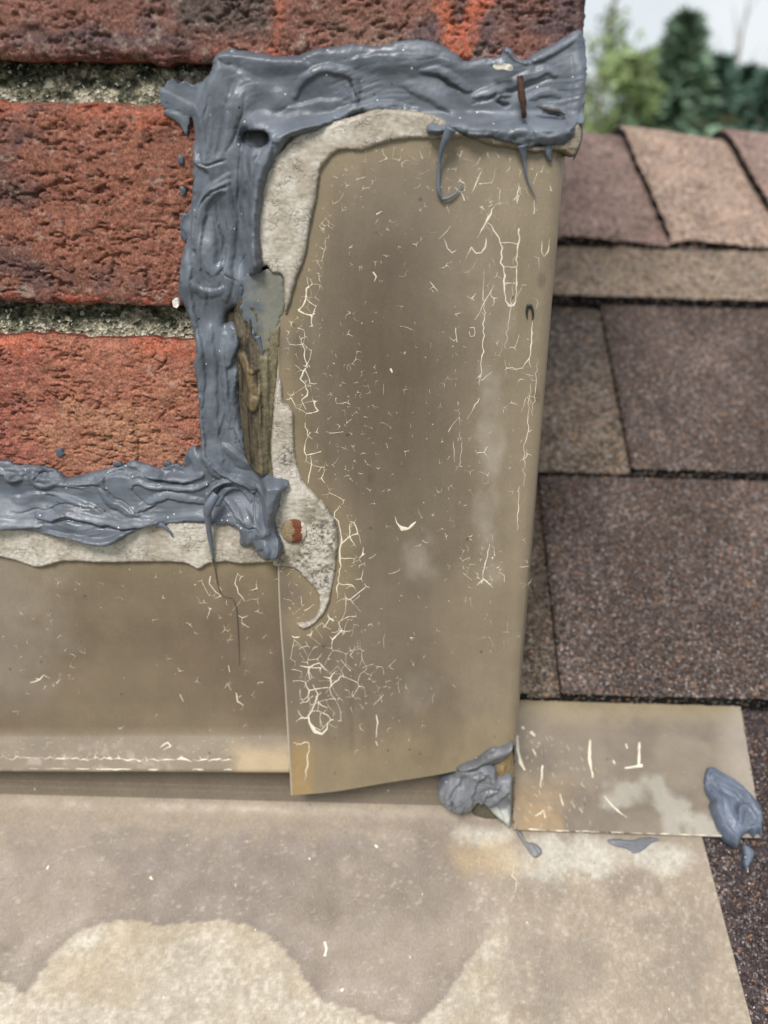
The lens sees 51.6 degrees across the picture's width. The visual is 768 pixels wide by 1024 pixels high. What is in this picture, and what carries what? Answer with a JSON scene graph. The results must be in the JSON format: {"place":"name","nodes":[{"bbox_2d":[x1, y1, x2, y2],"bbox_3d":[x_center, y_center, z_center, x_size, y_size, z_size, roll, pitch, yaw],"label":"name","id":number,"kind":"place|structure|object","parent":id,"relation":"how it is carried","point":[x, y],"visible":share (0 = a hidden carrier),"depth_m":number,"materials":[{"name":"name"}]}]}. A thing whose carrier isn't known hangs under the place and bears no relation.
{"place":"outdoors","nodes":[
{"label":"outdoors","id":0,"kind":"place"},
{"bbox_2d":[584,34,624,131],"bbox_3d":[2.499,-3.930,12.118,2.472,5.912,2.403,2,25,0],"label":"broadleaf tree","id":1,"kind":"object","parent":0,"point":[589,98],"visible":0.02,"depth_m":11.17,"materials":[{"name":"green plant"}]},
{"bbox_2d":[584,0,631,129],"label":"bare tree","id":2,"kind":"object","parent":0,"point":[611,21],"visible":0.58,"depth_m":10.57,"materials":[{"name":"green plant"}]},
{"bbox_2d":[583,25,667,133],"bbox_3d":[2.747,-3.251,10.848,1.676,5.768,1.701,2,25,0],"label":"broadleaf tree","id":3,"kind":"object","parent":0,"point":[629,69],"visible":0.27,"depth_m":9.78,"materials":[{"name":"green plant"}]},
{"bbox_2d":[583,0,767,120],"label":"sky","id":4,"kind":"structure","parent":0,"point":[647,15],"materials":[{"name":"white"}]},
{"bbox_2d":[614,3,744,136],"bbox_3d":[4.126,-4.321,12.545,5.553,6.329,5.363,2,25,0],"label":"conifer tree","id":5,"kind":"object","parent":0,"point":[690,99],"visible":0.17,"depth_m":11.34,"materials":[{"name":"green plant"}]},
{"bbox_2d":[704,49,748,127],"bbox_3d":[5.880,-5.506,15.479,5.338,6.079,5.334,2,25,0],"label":"conifer tree","id":6,"kind":"object","parent":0,"point":[727,73],"visible":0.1,"depth_m":14.05,"materials":[{"name":"green plant"}]},
{"bbox_2d":[715,0,767,66],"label":"bare tree","id":7,"kind":"object","parent":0,"point":[737,52],"visible":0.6,"depth_m":19.16,"materials":[{"name":"grey plant"}]},
{"bbox_2d":[719,64,767,133],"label":"conifer tree","id":8,"kind":"object","parent":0,"point":[751,108],"visible":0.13,"depth_m":13.42,"materials":[{"name":"green plant"}]},
{"bbox_2d":[736,59,762,95],"bbox_3d":[6.975,-6.320,17.236,5.829,6.122,5.854,-21,33,-39],"label":"conifer tree","id":9,"kind":"object","parent":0,"point":[747,73],"visible":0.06,"depth_m":15.82,"materials":[{"name":"green plant"}]},
{"bbox_3d":[-0.058,2.199,1.746,6.000,3.440,3.300,1,25,0],"label":"house","id":10,"kind":"object","parent":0,"visible":0},
{"bbox_2d":[512,126,767,1023],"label":"roof","id":11,"kind":"structure","parent":10,"relation":"on","point":[648,583],"depth_m":0.44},
{"bbox_2d":[0,0,585,477],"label":"brick chimney","id":12,"kind":"object","parent":11,"relation":"on","point":[96,350],"visible":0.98,"depth_m":0.23,"materials":[{"name":"brick"}]},
{"bbox_2d":[0,557,289,772],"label":"front flashing","id":13,"kind":"object","parent":12,"relation":"attached to","point":[120,667],"visible":1,"depth_m":0.30,"materials":[{"name":"brown paint"}]},
{"bbox_2d":[172,298,179,307],"bbox_3d":[-0.064,-0.065,0.246,0.002,0.003,0.002,2,25,0],"label":"white flake","id":14,"kind":"object","parent":12,"relation":"attached to","point":[176,302],"visible":1,"depth_m":0.24,"materials":[{"name":"white paint"}]},
{"bbox_2d":[0,30,586,665],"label":"sealant bead","id":15,"kind":"object","parent":12,"relation":"attached to","point":[250,114],"visible":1,"depth_m":0.23,"materials":[{"name":"grey rubber"}]},
{"bbox_2d":[226,298,279,476],"bbox_3d":[-0.044,-0.039,0.257,0.024,0.060,0.010,11,27,19],"label":"wood","id":16,"kind":"object","parent":15,"relation":"attached to","point":[257,374],"visible":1,"depth_m":0.25,"materials":[{"name":"brown wood"}]},
{"bbox_2d":[493,63,512,70],"bbox_3d":[0.032,-0.121,0.216,0.006,0.002,0.002,2,25,0],"label":"white flake","id":17,"kind":"object","parent":15,"relation":"attached to","point":[504,66],"visible":1,"depth_m":0.21,"materials":[{"name":"beige paint"}]},
{"bbox_2d":[517,75,526,117],"bbox_3d":[0.038,-0.113,0.216,0.004,0.010,0.003,2,25,0],"label":"twig","id":18,"kind":"object","parent":15,"relation":"on","point":[521,91],"visible":1,"depth_m":0.21,"materials":[{"name":"brown wood"}]},
{"bbox_2d":[536,105,565,115],"bbox_3d":[0.046,-0.111,0.219,0.009,0.002,0.001,2,25,0],"label":"twig","id":19,"kind":"object","parent":15,"relation":"on","point":[550,109],"visible":1,"depth_m":0.22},
{"bbox_2d":[277,137,564,794],"bbox_3d":[0.026,-0.004,0.287,0.121,0.241,0.061,-20,32,-38],"label":"corner flashing","id":20,"kind":"object","parent":12,"relation":"attached to","point":[412,355],"visible":1,"depth_m":0.26,"materials":[{"name":"brown paint"}]},
{"bbox_2d":[0,376,338,628],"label":"old sealant","id":21,"kind":"object","parent":20,"relation":"attached to","point":[311,556],"visible":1,"depth_m":0.28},
{"bbox_2d":[281,519,306,542],"bbox_3d":[-0.031,0.006,0.272,0.009,0.009,0.003,2,25,0],"label":"nail head","id":22,"kind":"object","parent":21,"relation":"attached to","point":[293,530],"visible":1,"depth_m":0.27},
{"bbox_2d":[259,109,581,314],"bbox_3d":[0.008,-0.086,0.233,0.094,0.057,0.007,2,25,0],"label":"old sealant","id":23,"kind":"object","parent":20,"relation":"attached to","point":[290,193],"visible":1,"depth_m":0.23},
{"bbox_2d":[456,740,513,772],"bbox_3d":[0.040,0.096,0.316,0.022,0.015,0.010,2,25,0],"label":"sealant roll","id":24,"kind":"object","parent":20,"relation":"attached to","point":[492,755],"visible":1,"depth_m":0.31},
{"bbox_2d":[0,771,751,1023],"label":"apron flashing","id":25,"kind":"object","parent":11,"relation":"on","point":[191,898],"visible":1,"depth_m":0.31,"materials":[{"name":"beige metal"}]},
{"bbox_2d":[437,764,511,826],"bbox_3d":[0.037,0.113,0.325,0.031,0.032,0.018,2,25,0],"label":"sealant lump","id":26,"kind":"object","parent":25,"relation":"on","point":[459,793],"visible":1,"depth_m":0.32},
{"bbox_2d":[471,751,514,818],"bbox_3d":[0.042,0.110,0.328,0.025,0.041,0.013,2,25,0],"label":"painted caulk","id":27,"kind":"object","parent":25,"relation":"on","point":[503,767],"visible":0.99,"depth_m":0.32,"materials":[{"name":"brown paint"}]},
{"bbox_2d":[516,830,541,857],"bbox_3d":[0.059,0.136,0.326,0.010,0.008,0.011,2,25,0],"label":"sealant smear","id":28,"kind":"object","parent":25,"relation":"on","point":[534,850],"visible":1,"depth_m":0.32},
{"bbox_2d":[607,837,658,853],"bbox_3d":[0.102,0.137,0.326,0.022,0.006,0.007,2,25,0],"label":"sealant smear","id":29,"kind":"object","parent":25,"relation":"on","point":[639,844],"visible":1,"depth_m":0.33},
{"bbox_2d":[513,700,759,837],"bbox_3d":[0.109,0.070,0.347,0.109,0.098,0.092,2,25,0],"label":"step flashing","id":30,"kind":"object","parent":25,"relation":"on","point":[609,768],"visible":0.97,"depth_m":0.34,"materials":[{"name":"brown paint"}]},
{"bbox_2d":[703,767,762,848],"bbox_3d":[0.147,0.124,0.334,0.022,0.019,0.030,2,25,0],"label":"sealant dab","id":31,"kind":"object","parent":30,"relation":"attached to","point":[735,809],"visible":1,"depth_m":0.33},
{"bbox_2d":[739,844,753,868],"bbox_3d":[0.149,0.141,0.326,0.006,0.008,0.010,2,25,0],"label":"sealant crumb","id":32,"kind":"object","parent":11,"relation":"on","point":[747,852],"visible":1,"depth_m":0.32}
]}

